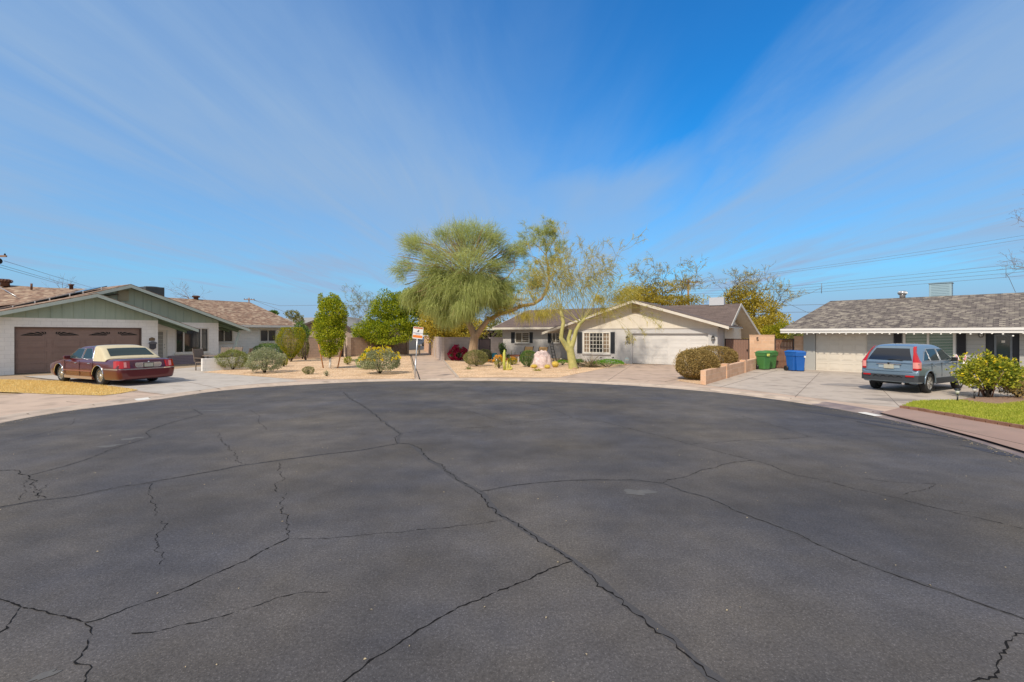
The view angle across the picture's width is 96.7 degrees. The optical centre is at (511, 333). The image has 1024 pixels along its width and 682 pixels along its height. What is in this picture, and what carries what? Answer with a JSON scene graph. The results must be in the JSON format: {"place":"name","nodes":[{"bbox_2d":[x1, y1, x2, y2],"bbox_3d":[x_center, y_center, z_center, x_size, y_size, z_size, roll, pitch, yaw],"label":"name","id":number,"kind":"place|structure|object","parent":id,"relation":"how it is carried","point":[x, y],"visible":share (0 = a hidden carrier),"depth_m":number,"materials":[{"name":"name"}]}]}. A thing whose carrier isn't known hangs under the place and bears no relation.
{"place":"outdoors","nodes":[
{"label":"outdoors","id":0,"kind":"place"},
{"bbox_2d":[0,379,137,394],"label":"dry lawn","id":1,"kind":"structure","parent":0,"point":[64,388],"depth_m":15.64,"materials":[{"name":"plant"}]},
{"bbox_2d":[0,279,299,374],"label":"house","id":2,"kind":"structure","parent":0,"point":[39,336],"depth_m":25.78,"materials":[{"name":"grey"}]},
{"bbox_2d":[0,286,106,308],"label":"solar array","id":3,"kind":"object","parent":2,"relation":"on","point":[42,299],"visible":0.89,"depth_m":24.25,"materials":[{"name":"glass"}]},
{"bbox_2d":[14,327,141,373],"bbox_3d":[-22.557,0.806,23.920,0.230,2.278,5.079,0,0,30],"label":"garage door","id":4,"kind":"structure","parent":2,"relation":"in","point":[35,348],"depth_m":22.99,"materials":[{"name":"brown"}]},
{"bbox_2d":[140,286,164,295],"bbox_3d":[-23.884,-2.518,30.151,1.070,1.140,1.070,0,0,30],"label":"air conditioner","id":5,"kind":"object","parent":2,"relation":"on","point":[158,290],"visible":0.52,"depth_m":29.93,"materials":[{"name":"grey"}]},
{"bbox_2d":[149,341,156,349],"bbox_3d":[-20.851,0.704,26.424,0.180,0.505,0.351,0,0,30],"label":"mailbox","id":6,"kind":"object","parent":2,"relation":"attached to","point":[152,345],"visible":1,"depth_m":26.37,"materials":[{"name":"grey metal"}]},
{"bbox_2d":[158,330,166,357],"bbox_3d":[-21.530,0.865,27.974,0.093,2.160,0.525,0,0,30],"label":"front door","id":7,"kind":"structure","parent":2,"relation":"in","point":[162,334],"depth_m":27.99,"materials":[{"name":"white"}]},
{"bbox_2d":[174,328,209,354],"bbox_3d":[-20.643,0.491,29.384,0.200,1.693,2.084,0,0,30],"label":"window","id":8,"kind":"structure","parent":2,"relation":"in","point":[184,342],"depth_m":29.42,"materials":[{"name":"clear glass"}]},
{"bbox_2d":[218,329,234,342],"bbox_3d":[-20.867,0.230,32.987,0.190,1.004,1.365,0,0,30],"label":"window","id":9,"kind":"structure","parent":2,"relation":"in","point":[223,336],"depth_m":33.10,"materials":[{"name":"grey glass"}]},
{"bbox_2d":[259,329,275,342],"bbox_3d":[-19.213,0.227,35.850,0.190,1.045,1.468,0,0,30],"label":"window","id":10,"kind":"structure","parent":2,"relation":"in","point":[266,335],"depth_m":35.84,"materials":[{"name":"grey glass"}]},
{"bbox_2d":[27,364,295,393],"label":"driveway","id":11,"kind":"structure","parent":0,"point":[169,385],"depth_m":18.31,"materials":[{"name":"concrete"}]},
{"bbox_2d":[50,344,173,384],"bbox_3d":[-16.230,1.195,18.396,5.480,1.492,2.240,0,0,25],"label":"sedan","id":12,"kind":"object","parent":11,"relation":"on","point":[103,364],"visible":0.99,"depth_m":17.39,"materials":[{"name":"red paint"}]},
{"bbox_2d":[192,348,212,370],"bbox_3d":[-16.263,1.369,23.936,0.667,1.153,0.635,0,0,10],"label":"patio chair","id":13,"kind":"object","parent":11,"relation":"on","point":[198,354],"visible":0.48,"depth_m":23.88,"materials":[{"name":"wood"}]},
{"bbox_2d":[207,354,414,378],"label":"gravel yard","id":14,"kind":"structure","parent":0,"point":[343,370],"depth_m":23.05,"materials":[{"name":"gravel"}]},
{"bbox_2d":[213,349,247,368],"bbox_3d":[-14.960,1.379,24.357,1.688,1.199,1.827,0,0,0],"label":"globe shrub","id":15,"kind":"object","parent":14,"relation":"on","point":[234,352],"visible":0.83,"depth_m":23.99,"materials":[{"name":"green plant"}]},
{"bbox_2d":[240,345,285,372],"bbox_3d":[-12.206,1.284,22.355,2.056,1.389,2.212,0,0,0],"label":"globe shrub","id":16,"kind":"object","parent":14,"relation":"on","point":[253,366],"visible":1,"depth_m":22.06,"materials":[{"name":"green plant"}]},
{"bbox_2d":[273,327,308,361],"bbox_3d":[-15.141,0.769,31.128,2.391,2.406,1.623,0,0,0],"label":"topiary","id":17,"kind":"object","parent":14,"relation":"on","point":[294,351],"visible":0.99,"depth_m":30.84,"materials":[{"name":"green plant"}]},
{"bbox_2d":[293,320,311,359],"bbox_3d":[-15.222,0.536,32.991,1.356,2.972,1.163,0,0,-15],"label":"tree","id":18,"kind":"object","parent":14,"relation":"on","point":[306,331],"visible":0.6,"depth_m":32.87,"materials":[{"name":"green plant"}]},
{"bbox_2d":[296,339,309,358],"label":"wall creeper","id":19,"kind":"object","parent":14,"relation":"on","point":[307,350],"depth_m":34.08,"materials":[{"name":"green plant"}]},
{"bbox_2d":[302,366,314,373],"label":"shrub","id":20,"kind":"object","parent":14,"relation":"on","point":[307,369],"visible":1,"depth_m":21.46,"materials":[{"name":"green plant"}]},
{"bbox_2d":[310,292,348,368],"bbox_3d":[-9.963,-0.174,24.950,2.009,4.281,2.018,0,0,0],"label":"staked tree","id":21,"kind":"object","parent":14,"relation":"on","point":[334,324],"visible":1,"depth_m":24.65,"materials":[{"name":"green plant"}]},
{"bbox_2d":[354,346,400,373],"bbox_3d":[-6.323,1.277,21.841,2.275,1.402,2.264,0,0,0],"label":"brittlebush","id":22,"kind":"object","parent":14,"relation":"on","point":[379,353],"visible":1,"depth_m":21.45,"materials":[{"name":"green plant"}]},
{"bbox_2d":[350,288,433,354],"bbox_3d":[-10.183,-0.982,39.120,7.453,6.039,4.544,0,0,0],"label":"round tree","id":23,"kind":"object","parent":14,"relation":"on","point":[402,323],"visible":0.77,"depth_m":38.66,"materials":[{"name":"green plant"}]},
{"bbox_2d":[412,327,422,377],"bbox_3d":[-4.065,0.852,19.681,0.481,2.290,0.081,0,0,0],"label":"warning sign","id":24,"kind":"object","parent":14,"relation":"on","point":[417,333],"visible":1,"depth_m":19.66,"materials":[{"name":"grey"}]},
{"bbox_2d":[389,328,417,349],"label":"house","id":25,"kind":"structure","parent":0,"point":[412,343],"depth_m":56.12,"materials":[{"name":"grey"}]},
{"bbox_2d":[412,352,455,378],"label":"path","id":26,"kind":"structure","parent":0,"point":[428,366],"depth_m":25.79,"materials":[{"name":"concrete"}]},
{"bbox_2d":[0,370,898,415],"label":"pavement","id":27,"kind":"structure","parent":0,"point":[17,403],"depth_m":13.78,"materials":[{"name":"concrete"}]},
{"bbox_2d":[25,366,1020,443],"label":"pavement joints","id":28,"kind":"object","parent":27,"relation":"on","point":[665,381],"visible":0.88,"depth_m":14.40,"materials":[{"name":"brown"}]},
{"bbox_2d":[498,342,506,360],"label":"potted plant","id":29,"kind":"object","parent":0,"point":[501,347],"visible":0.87,"depth_m":32.08,"materials":[{"name":"green plant"}]},
{"bbox_2d":[0,381,1023,681],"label":"road","id":30,"kind":"structure","parent":0,"point":[688,569],"depth_m":4.39,"materials":[{"name":"asphalt"}]},
{"bbox_2d":[26,409,656,681],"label":"pale scuff","id":31,"kind":"object","parent":30,"relation":"on","point":[643,492],"visible":1,"depth_m":5.71,"materials":[{"name":"asphalt"}]},
{"bbox_2d":[0,392,1022,681],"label":"crack sealant","id":32,"kind":"object","parent":30,"relation":"on","point":[664,632],"visible":1,"depth_m":4.21,"materials":[{"name":"asphalt"}]},
{"bbox_2d":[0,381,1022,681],"bbox_3d":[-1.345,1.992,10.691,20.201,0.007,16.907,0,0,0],"label":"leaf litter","id":33,"kind":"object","parent":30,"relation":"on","point":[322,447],"visible":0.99,"depth_m":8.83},
{"bbox_2d":[0,378,1023,457],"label":"kerb","id":34,"kind":"structure","parent":30,"relation":"on","point":[23,415],"depth_m":13.84,"materials":[{"name":"concrete"}]},
{"bbox_2d":[0,393,1023,681],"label":"asphalt cracks","id":35,"kind":"object","parent":30,"relation":"on","point":[482,597],"visible":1,"depth_m":3.65,"materials":[{"name":"asphalt"}]},
{"bbox_2d":[750,398,1022,457],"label":"gutter stain","id":36,"kind":"object","parent":30,"relation":"on","point":[998,453],"visible":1,"depth_m":9.75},
{"bbox_2d":[0,341,1023,395],"bbox_3d":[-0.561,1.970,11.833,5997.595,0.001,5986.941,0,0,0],"label":"ground","id":37,"kind":"structure","parent":0,"point":[23,375],"depth_m":22.27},
{"bbox_2d":[201,357,249,370],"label":"wall","id":38,"kind":"structure","parent":37,"relation":"on","point":[209,364],"depth_m":23.76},
{"bbox_2d":[253,341,282,357],"bbox_3d":[-18.173,1.284,33.966,2.424,1.391,2.420,0,0,0],"label":"globe shrub","id":39,"kind":"object","parent":37,"relation":"on","point":[271,345],"visible":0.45,"depth_m":33.71,"materials":[{"name":"green plant"}]},
{"bbox_2d":[283,309,304,322],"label":"tree","id":40,"kind":"object","parent":37,"relation":"on","point":[290,317],"visible":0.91,"depth_m":47.83,"materials":[{"name":"green plant"}]},
{"bbox_2d":[285,317,314,336],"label":"house","id":41,"kind":"structure","parent":37,"relation":"on","point":[308,319],"depth_m":53.78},
{"bbox_2d":[283,337,340,358],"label":"block wall","id":42,"kind":"structure","parent":37,"relation":"on","point":[313,352],"depth_m":35.61,"materials":[{"name":"concrete"}]},
{"bbox_2d":[300,315,376,351],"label":"house","id":43,"kind":"structure","parent":37,"relation":"on","point":[351,321],"depth_m":48.60,"materials":[{"name":"grey"}]},
{"bbox_2d":[341,283,377,323],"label":"tree","id":44,"kind":"object","parent":37,"relation":"on","point":[358,307],"visible":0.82,"depth_m":54.44,"materials":[{"name":"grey plant"}]},
{"bbox_2d":[345,337,408,356],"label":"block wall","id":45,"kind":"structure","parent":37,"relation":"on","point":[356,346],"depth_m":38.60,"materials":[{"name":"concrete"}]},
{"bbox_2d":[424,336,431,354],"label":"block wall","id":46,"kind":"structure","parent":37,"relation":"on","point":[428,347],"depth_m":45.81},
{"bbox_2d":[432,337,444,359],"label":"block wall","id":47,"kind":"structure","parent":37,"relation":"on","point":[436,347],"depth_m":34.92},
{"bbox_2d":[440,337,477,360],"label":"block wall","id":48,"kind":"structure","parent":37,"relation":"on","point":[450,343],"depth_m":32.70,"materials":[{"name":"concrete"}]},
{"bbox_2d":[478,339,490,356],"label":"gate","id":49,"kind":"structure","parent":48,"relation":"attached to","point":[484,344],"depth_m":34.62,"materials":[{"name":"brown metal"}]},
{"bbox_2d":[465,318,507,338],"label":"tree","id":50,"kind":"object","parent":37,"relation":"on","point":[499,333],"visible":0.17,"depth_m":45.52,"materials":[{"name":"green plant"}]},
{"bbox_2d":[489,337,502,354],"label":"block wall","id":51,"kind":"structure","parent":37,"relation":"on","point":[495,343],"depth_m":35.41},
{"bbox_2d":[286,322,802,341],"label":"tree belt","id":52,"kind":"object","parent":37,"relation":"on","point":[793,335],"depth_m":102.24,"materials":[{"name":"green plant"}]},
{"bbox_2d":[492,297,760,364],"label":"house","id":53,"kind":"structure","parent":37,"relation":"on","point":[716,321],"depth_m":30.01,"materials":[{"name":"grey paint"}]},
{"bbox_2d":[514,332,529,343],"bbox_3d":[0.828,0.390,36.825,1.473,0.942,0.190,0,0,33],"label":"window","id":54,"kind":"structure","parent":53,"relation":"in","point":[520,337],"depth_m":36.86,"materials":[{"name":"beige glass"}]},
{"bbox_2d":[552,333,560,343],"bbox_3d":[3.400,0.378,35.162,0.813,0.910,0.190,0,0,33],"label":"window","id":55,"kind":"structure","parent":53,"relation":"in","point":[555,336],"depth_m":35.16,"materials":[{"name":"beige glass"}]},
{"bbox_2d":[582,332,610,354],"bbox_3d":[5.696,0.677,30.702,2.038,1.523,0.190,0,0,33],"label":"window","id":56,"kind":"structure","parent":53,"relation":"in","point":[595,343],"depth_m":30.72,"materials":[{"name":"white glass"}]},
{"bbox_2d":[633,333,707,364],"bbox_3d":[9.773,0.980,28.273,4.566,1.930,0.102,0,0,33],"label":"garage door","id":57,"kind":"structure","parent":53,"relation":"in","point":[658,348],"depth_m":28.45,"materials":[{"name":"metal"}]},
{"bbox_2d":[611,251,710,305],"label":"mesquite","id":58,"kind":"object","parent":37,"relation":"on","point":[658,298],"visible":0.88,"depth_m":43.53,"materials":[{"name":"green plant"}]},
{"bbox_2d":[700,358,756,384],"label":"wall","id":59,"kind":"structure","parent":37,"relation":"on","point":[712,375],"depth_m":19.59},
{"bbox_2d":[704,264,807,338],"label":"mesquite","id":60,"kind":"object","parent":37,"relation":"on","point":[753,304],"visible":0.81,"depth_m":41.35,"materials":[{"name":"green plant"}]},
{"bbox_2d":[749,335,774,358],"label":"block wall","id":61,"kind":"structure","parent":37,"relation":"on","point":[764,342],"depth_m":25.73,"materials":[{"name":"concrete"}]},
{"bbox_2d":[774,339,793,368],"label":"gate","id":62,"kind":"structure","parent":61,"relation":"attached to","point":[780,346],"depth_m":25.09,"materials":[{"name":"wood"}]},
{"bbox_2d":[760,319,790,338],"bbox_3d":[17.355,0.508,30.016,1.993,3.021,1.422,0,0,0],"label":"tree","id":63,"kind":"object","parent":37,"relation":"on","point":[776,330],"visible":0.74,"depth_m":29.83,"materials":[{"name":"green plant"}]},
{"bbox_2d":[794,336,802,350],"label":"block wall","id":64,"kind":"structure","parent":37,"relation":"on","point":[798,342],"depth_m":24.61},
{"bbox_2d":[780,291,1023,377],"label":"house","id":65,"kind":"structure","parent":37,"relation":"on","point":[965,316],"depth_m":21.80,"materials":[{"name":"grey paint"}]},
{"bbox_2d":[816,333,866,371],"bbox_3d":[16.775,0.973,23.204,0.102,1.945,2.173,0,0,-42],"label":"garage door","id":66,"kind":"structure","parent":65,"relation":"in","point":[845,352],"depth_m":23.19,"materials":[{"name":"metal"}]},
{"bbox_2d":[788,332,1023,336],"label":"string lights","id":67,"kind":"object","parent":65,"relation":"hanging from","point":[922,333],"visible":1,"depth_m":20.05,"materials":[{"name":"white"}]},
{"bbox_2d":[903,333,955,357],"bbox_3d":[18.964,0.761,20.714,0.120,1.703,1.775,0,0,-42],"label":"window","id":68,"kind":"structure","parent":65,"relation":"in","point":[946,341],"depth_m":20.50,"materials":[{"name":"green glass"}]},
{"bbox_2d":[928,282,953,296],"bbox_3d":[22.308,-2.162,23.665,0.820,0.875,0.920,0,0,-42],"label":"evaporative cooler","id":69,"kind":"object","parent":65,"relation":"on","point":[941,289],"visible":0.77,"depth_m":23.41,"materials":[{"name":"white"}]},
{"bbox_2d":[994,334,1012,370],"bbox_3d":[20.599,0.993,19.086,0.060,1.903,0.526,0,0,-42],"label":"storm door","id":70,"kind":"structure","parent":65,"relation":"in","point":[1003,344],"depth_m":19.08,"materials":[{"name":"grey metal"}]},
{"bbox_2d":[996,189,1023,274],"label":"tree","id":71,"kind":"object","parent":37,"relation":"on","point":[1009,251],"visible":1,"depth_m":31.45,"materials":[{"name":"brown plant"}]},
{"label":"utility pole","id":72,"kind":"object","parent":37,"relation":"on","visible":0},
{"bbox_2d":[698,239,1022,282],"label":"power line","id":73,"kind":"object","parent":72,"relation":"attached to","point":[878,260],"visible":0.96,"depth_m":51.03,"materials":[{"name":"black metal"}]},
{"bbox_2d":[697,263,1023,288],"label":"power line","id":74,"kind":"object","parent":72,"relation":"attached to","point":[891,276],"visible":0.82,"depth_m":41.05,"materials":[{"name":"black metal"}]},
{"bbox_2d":[697,271,1023,293],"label":"power line","id":75,"kind":"object","parent":72,"relation":"attached to","point":[885,283],"visible":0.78,"depth_m":41.19,"materials":[{"name":"black metal"}]},
{"bbox_2d":[708,235,1022,280],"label":"power line","id":76,"kind":"object","parent":72,"relation":"attached to","point":[881,257],"visible":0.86,"depth_m":51.39,"materials":[{"name":"black metal"}]},
{"bbox_2d":[719,268,1015,290],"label":"power line","id":77,"kind":"object","parent":72,"relation":"attached to","point":[884,280],"visible":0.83,"depth_m":41.44,"materials":[{"name":"black metal"}]},
{"bbox_2d":[722,276,1015,295],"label":"power line","id":78,"kind":"object","parent":72,"relation":"attached to","point":[900,285],"visible":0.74,"depth_m":41.05,"materials":[{"name":"black metal"}]},
{"bbox_2d":[0,0,1023,328],"label":"sky","id":79,"kind":"structure","parent":0,"point":[277,152],"materials":[{"name":"blue"}]},
{"bbox_2d":[445,357,628,377],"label":"gravel yard","id":80,"kind":"structure","parent":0,"point":[486,369],"depth_m":23.67,"materials":[{"name":"gravel"}]},
{"bbox_2d":[416,310,489,346],"bbox_3d":[-5.120,-1.412,38.958,6.706,6.985,5.508,0,0,0],"label":"tree","id":81,"kind":"object","parent":80,"relation":"on","point":[432,331],"visible":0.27,"depth_m":37.43,"materials":[{"name":"green plant"}]},
{"bbox_2d":[447,344,467,360],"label":"bougainvillea","id":82,"kind":"object","parent":80,"relation":"on","point":[453,350],"visible":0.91,"depth_m":32.18,"materials":[{"name":"red plant"}]},
{"bbox_2d":[462,349,488,365],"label":"rounded shrub","id":83,"kind":"object","parent":80,"relation":"on","point":[484,356],"visible":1,"depth_m":26.57,"materials":[{"name":"green plant"}]},
{"bbox_2d":[384,212,573,362],"bbox_3d":[-2.348,-3.020,29.278,12.499,10.102,6.197,0,0,0],"label":"weeping tree","id":84,"kind":"object","parent":80,"relation":"on","point":[451,296],"visible":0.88,"depth_m":28.88,"materials":[{"name":"green plant"}]},
{"bbox_2d":[462,324,496,338],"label":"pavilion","id":85,"kind":"structure","parent":80,"relation":"on","point":[490,331],"depth_m":39.20,"materials":[{"name":"grey"}]},
{"bbox_2d":[478,349,491,360],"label":"rounded shrub","id":86,"kind":"object","parent":80,"relation":"on","point":[486,352],"visible":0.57,"depth_m":30.68,"materials":[{"name":"green plant"}]},
{"bbox_2d":[492,354,502,367],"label":"lantana","id":87,"kind":"object","parent":80,"relation":"on","point":[497,360],"visible":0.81,"depth_m":25.06,"materials":[{"name":"orange plant"}]},
{"bbox_2d":[503,350,512,369],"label":"column cactus","id":88,"kind":"object","parent":80,"relation":"on","point":[505,366],"depth_m":23.88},
{"bbox_2d":[520,350,534,366],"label":"rounded shrub","id":89,"kind":"object","parent":80,"relation":"on","point":[527,361],"visible":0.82,"depth_m":26.10,"materials":[{"name":"green plant"}]},
{"bbox_2d":[530,350,552,367],"bbox_3d":[1.716,1.451,26.046,1.338,0.996,0.966,0,0,0],"label":"boulder","id":90,"kind":"object","parent":80,"relation":"on","point":[541,358],"visible":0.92,"depth_m":25.74,"materials":[{"name":"pink stone"}]},
{"bbox_2d":[507,217,663,368],"bbox_3d":[4.087,-2.247,24.688,8.775,8.583,5.460,0,0,-9],"label":"palo verde","id":91,"kind":"object","parent":80,"relation":"on","point":[568,345],"visible":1,"depth_m":24.86,"materials":[{"name":"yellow plant"}]},
{"bbox_2d":[577,353,607,367],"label":"yucca","id":92,"kind":"object","parent":80,"relation":"on","point":[590,364],"visible":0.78,"depth_m":25.96,"materials":[{"name":"green plant"}]},
{"bbox_2d":[592,358,624,367],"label":"ground cover","id":93,"kind":"object","parent":80,"relation":"on","point":[606,360],"visible":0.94,"depth_m":25.81,"materials":[{"name":"green plant"}]},
{"bbox_2d":[561,364,696,381],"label":"driveway","id":94,"kind":"structure","parent":0,"point":[651,372],"depth_m":21.95,"materials":[{"name":"concrete"}]},
{"bbox_2d":[676,378,704,384],"bbox_3d":[11.705,1.937,24.920,1.989,0.001,18.118,0,0,31],"label":"gravel strip","id":95,"kind":"object","parent":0,"point":[696,381],"visible":0.25,"depth_m":18.66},
{"bbox_2d":[672,347,720,378],"bbox_3d":[7.771,1.274,19.114,1.865,1.405,1.803,0,0,34],"label":"hedge","id":96,"kind":"object","parent":95,"relation":"on","point":[683,363],"visible":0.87,"depth_m":18.66,"materials":[{"name":"brown plant"}]},
{"bbox_2d":[691,345,740,365],"bbox_3d":[10.501,1.275,23.702,2.359,1.408,2.454,0,0,-45],"label":"hedge","id":97,"kind":"object","parent":95,"relation":"on","point":[732,356],"visible":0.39,"depth_m":23.14,"materials":[{"name":"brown plant"}]},
{"bbox_2d":[725,339,748,361],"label":"gate","id":98,"kind":"structure","parent":95,"relation":"on","point":[740,347],"depth_m":27.26,"materials":[{"name":"wood"}]},
{"bbox_2d":[707,368,1014,407],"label":"driveway","id":99,"kind":"structure","parent":0,"point":[783,381],"depth_m":16.28,"materials":[{"name":"concrete"}]},
{"bbox_2d":[754,351,771,368],"bbox_3d":[13.431,1.440,24.338,0.588,1.010,0.706,0,0,-20],"label":"wheeled bin","id":100,"kind":"object","parent":99,"relation":"on","point":[763,358],"visible":0.98,"depth_m":24.12,"materials":[{"name":"green plastic"}]},
{"bbox_2d":[763,350,778,367],"bbox_3d":[14.101,1.440,24.954,0.588,1.010,0.706,0,0,-20],"label":"wheeled bin","id":101,"kind":"object","parent":99,"relation":"on","point":[773,359],"visible":0.33,"depth_m":24.70,"materials":[{"name":"green plastic"}]},
{"bbox_2d":[784,350,798,370],"bbox_3d":[14.473,1.405,23.468,0.542,1.081,0.653,0,0,-15],"label":"wheeled bin","id":102,"kind":"object","parent":99,"relation":"on","point":[790,355],"visible":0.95,"depth_m":23.33,"materials":[{"name":"blue plastic"}]},
{"bbox_2d":[795,350,806,370],"bbox_3d":[14.724,1.413,23.317,0.497,1.063,0.610,0,0,20],"label":"wheeled bin","id":103,"kind":"object","parent":99,"relation":"on","point":[800,356],"visible":0.73,"depth_m":23.09,"materials":[{"name":"blue plastic"}]},
{"bbox_2d":[822,383,915,400],"bbox_3d":[11.757,1.937,14.955,1.877,0.001,5.600,0,0,22],"label":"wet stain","id":104,"kind":"object","parent":99,"relation":"on","point":[865,385],"visible":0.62,"depth_m":16.55,"materials":[{"name":"concrete"}]},
{"bbox_2d":[862,338,962,392],"bbox_3d":[14.208,1.056,15.997,4.132,1.771,1.874,0,0,-28],"label":"suv","id":105,"kind":"object","parent":99,"relation":"on","point":[923,366],"visible":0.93,"depth_m":15.05,"materials":[{"name":"blue metal"}]},
{"bbox_2d":[881,408,1023,450],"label":"sidewalk","id":106,"kind":"structure","parent":0,"point":[1004,433],"depth_m":9.47,"materials":[{"name":"concrete"}]},
{"bbox_2d":[900,405,1023,428],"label":"lawn edging","id":107,"kind":"object","parent":106,"relation":"on","point":[969,417],"visible":0.96,"depth_m":10.28,"materials":[{"name":"brick"}]},
{"bbox_2d":[901,399,1023,424],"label":"grass","id":108,"kind":"structure","parent":0,"point":[1003,411],"depth_m":11.46,"materials":[{"name":"plant"}]},
{"bbox_2d":[958,396,1023,403],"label":"mulch bed","id":109,"kind":"object","parent":108,"relation":"on","point":[1001,399],"visible":0.67,"depth_m":13.13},
{"bbox_2d":[944,349,1023,396],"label":"rose bush","id":110,"kind":"object","parent":109,"relation":"on","point":[1006,375],"visible":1,"depth_m":13.47,"materials":[{"name":"green plant"}]},
{"bbox_2d":[974,346,997,396],"bbox_3d":[14.217,1.174,13.625,0.455,1.592,0.550,0,0,-36],"label":"rose bush","id":111,"kind":"object","parent":109,"relation":"on","point":[986,390],"visible":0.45,"depth_m":13.59,"materials":[{"name":"green plant"}]},
{"bbox_2d":[995,379,1023,397],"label":"entry shrub","id":112,"kind":"object","parent":109,"relation":"on","point":[1018,393],"visible":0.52,"depth_m":13.60,"materials":[{"name":"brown plant"}]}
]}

